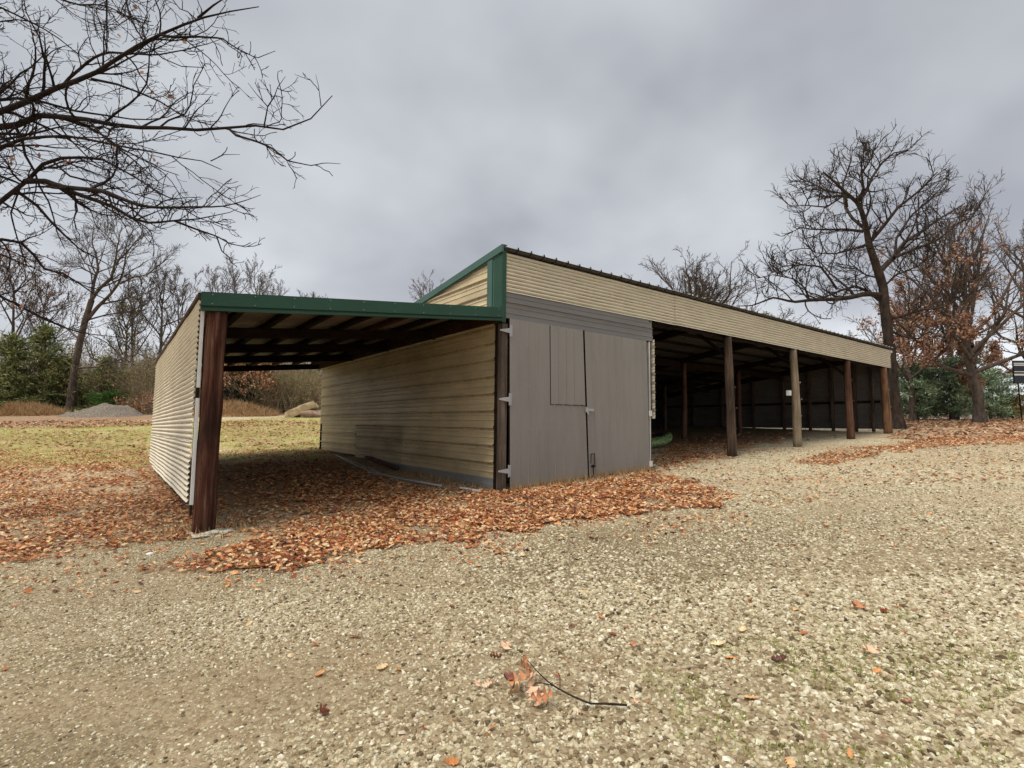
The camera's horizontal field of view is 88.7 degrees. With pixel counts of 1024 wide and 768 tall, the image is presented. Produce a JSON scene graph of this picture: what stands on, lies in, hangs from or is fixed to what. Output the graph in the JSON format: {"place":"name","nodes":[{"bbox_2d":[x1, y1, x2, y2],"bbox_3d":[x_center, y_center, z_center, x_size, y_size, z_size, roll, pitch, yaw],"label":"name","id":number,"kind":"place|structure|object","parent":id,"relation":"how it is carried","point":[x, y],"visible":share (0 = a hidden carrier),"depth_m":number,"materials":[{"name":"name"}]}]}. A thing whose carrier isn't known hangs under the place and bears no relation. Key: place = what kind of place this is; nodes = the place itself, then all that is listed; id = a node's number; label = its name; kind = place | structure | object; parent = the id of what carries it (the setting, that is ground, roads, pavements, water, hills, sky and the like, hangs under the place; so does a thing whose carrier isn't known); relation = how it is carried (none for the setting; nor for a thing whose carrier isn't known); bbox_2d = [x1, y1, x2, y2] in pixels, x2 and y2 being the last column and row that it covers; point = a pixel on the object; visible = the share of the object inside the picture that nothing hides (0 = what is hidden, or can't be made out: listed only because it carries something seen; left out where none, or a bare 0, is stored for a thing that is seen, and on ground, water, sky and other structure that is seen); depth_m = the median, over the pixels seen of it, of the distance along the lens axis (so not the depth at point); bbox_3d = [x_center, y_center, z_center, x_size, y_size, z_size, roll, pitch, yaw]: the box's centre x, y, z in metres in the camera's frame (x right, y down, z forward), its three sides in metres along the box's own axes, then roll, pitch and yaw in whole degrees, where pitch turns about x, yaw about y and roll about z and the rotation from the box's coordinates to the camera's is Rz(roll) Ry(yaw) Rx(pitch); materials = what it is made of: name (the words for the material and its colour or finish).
{"place":"outdoors","nodes":[
{"label":"outdoors","id":0,"kind":"place"},
{"bbox_2d":[490,651,501,657],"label":"fallen leaf","id":1,"kind":"object","parent":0,"point":[495,656],"visible":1,"depth_m":2.95,"materials":[{"name":"brown plant"}]},
{"bbox_2d":[0,409,1023,767],"bbox_3d":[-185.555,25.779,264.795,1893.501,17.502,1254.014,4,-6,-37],"label":"ground","id":2,"kind":"structure","parent":0,"point":[132,703],"depth_m":3.64,"materials":[{"name":"beige gravel"}]},
{"bbox_2d":[0,330,50,402],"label":"cedar","id":3,"kind":"object","parent":2,"relation":"on","point":[18,341],"visible":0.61,"depth_m":35.85,"materials":[{"name":"green plant"}]},
{"bbox_2d":[0,243,65,341],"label":"bare tree","id":4,"kind":"object","parent":2,"relation":"on","point":[16,288],"visible":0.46,"depth_m":42.34,"materials":[{"name":"grey plant"}]},
{"bbox_2d":[0,399,70,415],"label":"dry grass mound","id":5,"kind":"object","parent":2,"relation":"on","point":[32,408],"visible":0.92,"depth_m":33.35,"materials":[{"name":"brown plant"}]},
{"bbox_2d":[0,268,85,373],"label":"bare tree","id":6,"kind":"object","parent":2,"relation":"on","point":[54,295],"visible":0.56,"depth_m":48.05,"materials":[{"name":"grey plant"}]},
{"bbox_2d":[0,231,93,361],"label":"bare tree","id":7,"kind":"object","parent":2,"relation":"on","point":[12,285],"visible":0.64,"depth_m":42.03,"materials":[{"name":"grey plant"}]},
{"bbox_2d":[0,321,96,410],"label":"cedar","id":8,"kind":"object","parent":2,"relation":"on","point":[43,336],"visible":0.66,"depth_m":36.28,"materials":[{"name":"green plant"}]},
{"bbox_2d":[13,358,92,409],"bbox_3d":[-31.638,0.149,37.172,4.192,4.324,5.713,-3,-5,35],"label":"cedar","id":9,"kind":"object","parent":2,"relation":"on","point":[44,386],"visible":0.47,"depth_m":36.28,"materials":[{"name":"green plant"}]},
{"bbox_2d":[0,192,186,411],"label":"bare tree","id":10,"kind":"object","parent":2,"relation":"on","point":[89,313],"visible":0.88,"depth_m":35.94,"materials":[{"name":"brown plant"}]},
{"bbox_2d":[62,355,129,411],"bbox_3d":[-28.761,0.043,37.380,4.890,4.454,4.008,4,-6,-37],"label":"cedar","id":11,"kind":"object","parent":2,"relation":"on","point":[97,387],"visible":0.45,"depth_m":37.09,"materials":[{"name":"green plant"}]},
{"bbox_2d":[0,316,195,412],"bbox_3d":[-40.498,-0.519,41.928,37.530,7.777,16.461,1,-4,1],"label":"woodland brush","id":12,"kind":"object","parent":2,"relation":"on","point":[140,373],"depth_m":37.77,"materials":[{"name":"plant"}]},
{"bbox_2d":[56,403,143,417],"bbox_3d":[-26.257,1.735,33.570,5.117,1.028,3.400,1,-4,0],"label":"gravel pile","id":13,"kind":"object","parent":2,"relation":"on","point":[104,410],"visible":0.88,"depth_m":32.70,"materials":[{"name":"grey gravel"}]},
{"bbox_2d":[82,389,133,407],"bbox_3d":[-27.409,1.216,35.758,2.973,1.831,2.460,-1,-5,19],"label":"cedar bush","id":14,"kind":"object","parent":2,"relation":"on","point":[103,397],"visible":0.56,"depth_m":35.39,"materials":[{"name":"green plant"}]},
{"bbox_2d":[71,288,158,380],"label":"bare tree","id":15,"kind":"object","parent":2,"relation":"on","point":[126,328],"visible":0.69,"depth_m":42.50,"materials":[{"name":"brown plant"}]},
{"bbox_2d":[108,386,154,414],"bbox_3d":[-25.828,1.006,35.934,3.259,2.332,6.107,20,-20,-77],"label":"brown scrub","id":16,"kind":"object","parent":2,"relation":"on","point":[145,412],"depth_m":35.22,"materials":[{"name":"brown plant"}]},
{"bbox_2d":[97,273,171,371],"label":"bare tree","id":17,"kind":"object","parent":2,"relation":"on","point":[133,326],"visible":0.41,"depth_m":47.39,"materials":[{"name":"brown plant"}]},
{"bbox_2d":[122,352,155,396],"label":"yellow shrub","id":18,"kind":"object","parent":2,"relation":"on","point":[144,367],"visible":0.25,"depth_m":40.35,"materials":[{"name":"grey plant"}]},
{"bbox_2d":[95,259,191,360],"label":"bare tree","id":19,"kind":"object","parent":2,"relation":"on","point":[162,317],"visible":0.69,"depth_m":44.66,"materials":[{"name":"grey plant"}]},
{"bbox_2d":[0,314,315,407],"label":"woods","id":20,"kind":"object","parent":2,"relation":"on","point":[87,358],"depth_m":55.69,"materials":[{"name":"plant"}]},
{"bbox_2d":[0,417,325,464],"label":"lawn grass","id":21,"kind":"structure","parent":2,"relation":"on","point":[137,436],"depth_m":20.00,"materials":[{"name":"green plant"}]},
{"bbox_2d":[0,0,338,354],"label":"overhanging oak","id":22,"kind":"object","parent":2,"relation":"on","point":[25,99],"visible":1,"depth_m":5.93,"materials":[{"name":"brown plant"}]},
{"bbox_2d":[143,264,202,345],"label":"bare tree","id":23,"kind":"object","parent":2,"relation":"on","point":[183,294],"visible":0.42,"depth_m":50.59,"materials":[{"name":"plant"}]},
{"bbox_2d":[186,528,235,538],"bbox_3d":[-3.686,1.834,6.431,0.606,0.118,0.501,4,-6,-37],"label":"concrete footing","id":24,"kind":"object","parent":2,"relation":"on","point":[214,532],"visible":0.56,"depth_m":6.30,"materials":[{"name":"grey concrete"}]},
{"bbox_2d":[192,264,242,293],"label":"bare tree","id":25,"kind":"object","parent":2,"relation":"on","point":[208,286],"visible":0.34,"depth_m":50.97,"materials":[{"name":"grey plant"}]},
{"bbox_2d":[194,363,279,406],"bbox_3d":[-19.775,-0.622,37.714,4.707,5.487,6.110,0,-5,13],"label":"cedar","id":26,"kind":"object","parent":2,"relation":"on","point":[236,391],"visible":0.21,"depth_m":37.53,"materials":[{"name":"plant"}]},
{"bbox_2d":[192,398,282,416],"bbox_3d":[-18.686,1.548,34.635,6.949,1.558,3.940,0,-5,6],"label":"dry grass mound","id":27,"kind":"object","parent":2,"relation":"on","point":[231,408],"visible":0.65,"depth_m":33.91,"materials":[{"name":"brown plant"}]},
{"bbox_2d":[154,362,321,413],"bbox_3d":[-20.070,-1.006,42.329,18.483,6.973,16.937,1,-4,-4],"label":"woodland brush","id":28,"kind":"object","parent":2,"relation":"on","point":[295,396],"depth_m":37.51,"materials":[{"name":"brown plant"}]},
{"bbox_2d":[218,252,257,292],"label":"bare tree","id":29,"kind":"object","parent":2,"relation":"on","point":[236,273],"visible":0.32,"depth_m":53.14,"materials":[{"name":"grey plant"}]},
{"bbox_2d":[223,364,255,400],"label":"russet sapling","id":30,"kind":"object","parent":2,"relation":"on","point":[230,378],"visible":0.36,"depth_m":35.75,"materials":[{"name":"brown plant"}]},
{"bbox_2d":[235,363,281,406],"bbox_3d":[-16.964,-0.151,35.761,2.604,4.500,3.306,-2,-5,34],"label":"russet sapling","id":31,"kind":"object","parent":2,"relation":"on","point":[267,382],"visible":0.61,"depth_m":35.48,"materials":[{"name":"brown plant"}]},
{"bbox_2d":[240,253,282,293],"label":"bare tree","id":32,"kind":"object","parent":2,"relation":"on","point":[258,279],"visible":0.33,"depth_m":54.86,"materials":[{"name":"plant"}]},
{"bbox_2d":[254,271,289,295],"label":"bare tree","id":33,"kind":"object","parent":2,"relation":"on","point":[267,288],"visible":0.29,"depth_m":53.13,"materials":[{"name":"plant"}]},
{"bbox_2d":[252,373,312,412],"bbox_3d":[-17.071,0.528,38.018,5.069,3.272,3.662,1,-5,-7],"label":"yellow shrub","id":34,"kind":"object","parent":2,"relation":"on","point":[281,406],"visible":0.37,"depth_m":37.81,"materials":[{"name":"grey plant"}]},
{"bbox_2d":[285,401,318,417],"bbox_3d":[-13.254,1.688,33.077,1.991,0.786,0.881,-23,-4,-2],"label":"boulder","id":35,"kind":"object","parent":2,"relation":"on","point":[296,412],"visible":0.74,"depth_m":32.74,"materials":[{"name":"beige stone"}]},
{"bbox_2d":[300,409,320,417],"bbox_3d":[-12.527,1.958,33.055,1.560,0.746,1.103,4,-6,-37],"label":"boulder","id":36,"kind":"object","parent":2,"relation":"on","point":[315,413],"visible":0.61,"depth_m":32.62,"materials":[{"name":"stone"}]},
{"bbox_2d":[298,290,325,379],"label":"bare tree","id":37,"kind":"object","parent":2,"relation":"on","point":[312,294],"visible":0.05,"depth_m":44.31,"materials":[{"name":"brown plant"}]},
{"bbox_2d":[320,703,329,713],"bbox_3d":[-0.878,1.532,2.467,0.048,0.057,0.095,4,-6,-37],"label":"fallen leaf","id":38,"kind":"object","parent":2,"relation":"on","point":[324,710],"visible":1,"depth_m":2.45,"materials":[{"name":"brown plant"}]},
{"bbox_2d":[149,291,503,532],"bbox_3d":[-5.130,0.561,11.837,4.575,3.494,10.498,4,-6,-37],"label":"carport","id":39,"kind":"object","parent":2,"relation":"on","point":[213,333],"visible":1,"depth_m":8.40,"materials":[{"name":"beige metal"}]},
{"bbox_2d":[336,455,379,472],"bbox_3d":[-3.894,1.965,13.042,0.068,0.169,4.279,3,-5,-30],"label":"metal pipe","id":40,"kind":"object","parent":2,"relation":"on","point":[358,463],"visible":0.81,"depth_m":12.84,"materials":[{"name":"metal"}]},
{"bbox_2d":[365,456,398,469],"bbox_3d":[-3.798,1.947,13.843,0.144,0.270,5.066,3,-5,-30],"label":"wooden pole","id":41,"kind":"object","parent":2,"relation":"on","point":[387,464],"visible":0.59,"depth_m":12.56,"materials":[{"name":"brown wood"}]},
{"bbox_2d":[125,466,655,548],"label":"dry weeds","id":42,"kind":"object","parent":2,"relation":"on","point":[572,480],"visible":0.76,"depth_m":9.25,"materials":[{"name":"plant"}]},
{"bbox_2d":[341,458,441,486],"bbox_3d":[-3.067,1.904,11.647,0.383,0.197,5.723,4,-5,-35],"label":"metal pipe","id":43,"kind":"object","parent":2,"relation":"on","point":[439,485],"visible":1,"depth_m":10.44,"materials":[{"name":"metal"}]},
{"bbox_2d":[408,269,444,300],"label":"bare tree","id":44,"kind":"object","parent":2,"relation":"on","point":[420,294],"visible":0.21,"depth_m":63.12,"materials":[{"name":"plant"}]},
{"bbox_2d":[460,487,480,491],"bbox_3d":[-0.716,1.821,9.034,0.070,0.036,0.522,5,-6,-42],"label":"white board","id":45,"kind":"object","parent":2,"relation":"on","point":[474,490],"visible":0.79,"depth_m":8.97,"materials":[{"name":"paint"}]},
{"bbox_2d":[482,680,492,687],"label":"fallen leaf","id":46,"kind":"object","parent":2,"relation":"on","point":[488,683],"visible":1,"depth_m":2.66,"materials":[{"name":"beige plant"}]},
{"bbox_2d":[499,640,511,650],"bbox_3d":[-0.035,1.526,3.059,0.118,0.048,0.068,21,-20,-77],"label":"fallen leaf","id":47,"kind":"object","parent":2,"relation":"on","point":[503,646],"visible":1,"depth_m":3.07,"materials":[{"name":"beige plant"}]},
{"bbox_2d":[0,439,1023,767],"bbox_3d":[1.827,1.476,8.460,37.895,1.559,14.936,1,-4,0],"label":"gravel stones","id":48,"kind":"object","parent":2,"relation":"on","point":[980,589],"visible":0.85,"depth_m":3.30,"materials":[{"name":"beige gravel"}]},
{"bbox_2d":[0,434,1023,766],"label":"leaf litter","id":49,"kind":"object","parent":2,"relation":"on","point":[402,492],"visible":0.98,"depth_m":7.61,"materials":[{"name":"brown plant"}]},
{"bbox_2d":[0,501,1023,767],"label":"gravel weeds","id":50,"kind":"object","parent":2,"relation":"on","point":[832,689],"visible":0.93,"depth_m":2.59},
{"bbox_2d":[0,417,1023,450],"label":"grass","id":51,"kind":"structure","parent":2,"relation":"on","point":[994,425],"depth_m":22.04,"materials":[{"name":"green plant"}]},
{"bbox_2d":[506,496,533,498],"bbox_3d":[0.123,1.760,8.152,0.448,0.036,0.090,-1,-5,23],"label":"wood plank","id":52,"kind":"object","parent":2,"relation":"on","point":[522,496],"visible":0.71,"depth_m":8.12,"materials":[{"name":"brown wood"}]},
{"bbox_2d":[503,650,626,705],"bbox_3d":[0.171,1.467,2.558,0.334,0.107,0.705,5,-6,-45],"label":"fallen twig","id":53,"kind":"object","parent":2,"relation":"on","point":[538,696],"visible":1,"depth_m":2.54,"materials":[{"name":"brown plant"}]},
{"bbox_2d":[317,244,892,490],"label":"pole shed","id":54,"kind":"structure","parent":2,"relation":"on","point":[562,370],"depth_m":11.22,"materials":[{"name":"beige metal"}]},
{"bbox_2d":[498,318,587,488],"bbox_3d":[0.639,0.376,9.663,2.115,2.982,0.063,4,-6,-37],"label":"door","id":55,"kind":"structure","parent":54,"relation":"in","point":[545,399],"depth_m":9.63,"materials":[{"name":"grey metal"}]},
{"bbox_2d":[583,331,652,476],"bbox_3d":[2.241,0.492,10.830,2.035,2.988,0.100,4,-6,-37],"label":"door","id":56,"kind":"structure","parent":54,"relation":"in","point":[615,367],"depth_m":10.77,"materials":[{"name":"grey metal"}]},
{"bbox_2d":[631,696,639,703],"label":"fallen leaf","id":57,"kind":"object","parent":2,"relation":"on","point":[635,700],"visible":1,"depth_m":2.47,"materials":[{"name":"beige plant"}]},
{"bbox_2d":[652,431,671,447],"bbox_3d":[3.966,1.693,15.671,3.100,0.449,0.784,1,-3,-45],"label":"kayak","id":58,"kind":"object","parent":2,"relation":"on","point":[660,439],"visible":0.41,"depth_m":15.84,"materials":[{"name":"green plastic"}]},
{"bbox_2d":[624,241,759,310],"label":"bare tree","id":59,"kind":"object","parent":2,"relation":"on","point":[704,288],"visible":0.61,"depth_m":44.99,"materials":[{"name":"brown plant"}]},
{"bbox_2d":[738,296,812,324],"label":"bare tree","id":60,"kind":"object","parent":2,"relation":"on","point":[746,302],"visible":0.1,"depth_m":41.52,"materials":[{"name":"brown plant"}]},
{"bbox_2d":[851,600,865,607],"bbox_3d":[2.318,1.472,3.502,0.086,0.051,0.104,-2,-5,31],"label":"fallen leaf","id":61,"kind":"object","parent":2,"relation":"on","point":[857,604],"visible":1,"depth_m":3.50,"materials":[{"name":"orange plant"}]},
{"bbox_2d":[738,122,993,428],"bbox_3d":[15.201,-5.215,22.415,13.476,14.270,5.182,1,-5,-9],"label":"bare oak","id":62,"kind":"object","parent":2,"relation":"on","point":[881,295],"visible":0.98,"depth_m":22.29,"materials":[{"name":"brown plant"}]},
{"bbox_2d":[859,644,880,652],"bbox_3d":[1.973,1.460,2.881,0.115,0.041,0.086,4,-6,-37],"label":"fallen leaf","id":63,"kind":"object","parent":2,"relation":"on","point":[871,649],"visible":1,"depth_m":2.89,"materials":[{"name":"beige plant"}]},
{"bbox_2d":[840,267,987,420],"bbox_3d":[21.733,-1.994,29.871,6.961,8.172,8.678,1,-4,-2],"label":"russet tree","id":64,"kind":"object","parent":2,"relation":"on","point":[912,415],"visible":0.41,"depth_m":28.92,"materials":[{"name":"brown plant"}]},
{"bbox_2d":[816,201,1023,422],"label":"russet oak","id":65,"kind":"object","parent":2,"relation":"on","point":[966,346],"visible":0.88,"depth_m":25.54,"materials":[{"name":"brown plant"}]},
{"bbox_2d":[898,361,963,418],"bbox_3d":[23.474,0.267,30.698,6.498,3.906,4.364,2,-5,-14],"label":"evergreen","id":66,"kind":"object","parent":2,"relation":"on","point":[921,409],"visible":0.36,"depth_m":29.79,"materials":[{"name":"green plant"}]},
{"bbox_2d":[868,166,1023,418],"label":"bare tree","id":67,"kind":"object","parent":2,"relation":"on","point":[945,262],"visible":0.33,"depth_m":31.07,"materials":[{"name":"brown plant"}]},
{"bbox_2d":[898,352,1005,419],"bbox_3d":[24.314,0.102,29.505,6.622,4.036,5.200,4,-6,-37],"label":"evergreen","id":68,"kind":"object","parent":2,"relation":"on","point":[955,397],"visible":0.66,"depth_m":29.13,"materials":[{"name":"green plant"}]},
{"bbox_2d":[902,387,1023,418],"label":"verge brush","id":69,"kind":"object","parent":2,"relation":"on","point":[962,415],"depth_m":43.68,"materials":[{"name":"brown plant"}]},
{"bbox_2d":[965,366,1023,418],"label":"evergreen","id":70,"kind":"object","parent":2,"relation":"on","point":[999,408],"visible":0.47,"depth_m":31.53,"materials":[{"name":"green plant"}]},
{"bbox_2d":[974,218,1023,386],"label":"bare tree","id":71,"kind":"object","parent":2,"relation":"on","point":[1004,365],"visible":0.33,"depth_m":34.25,"materials":[{"name":"brown plant"}]},
{"bbox_2d":[992,393,1023,417],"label":"evergreen","id":72,"kind":"object","parent":2,"relation":"on","point":[1016,405],"visible":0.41,"depth_m":31.62,"materials":[{"name":"green plant"}]},
{"bbox_2d":[1012,361,1023,419],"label":"striped panel","id":73,"kind":"object","parent":2,"relation":"on","point":[1018,371],"visible":0.91,"depth_m":26.15,"materials":[{"name":"black"}]},
{"bbox_2d":[0,0,1023,418],"label":"sky","id":74,"kind":"structure","parent":0,"point":[608,136],"materials":[{"name":"grey"}]}
]}

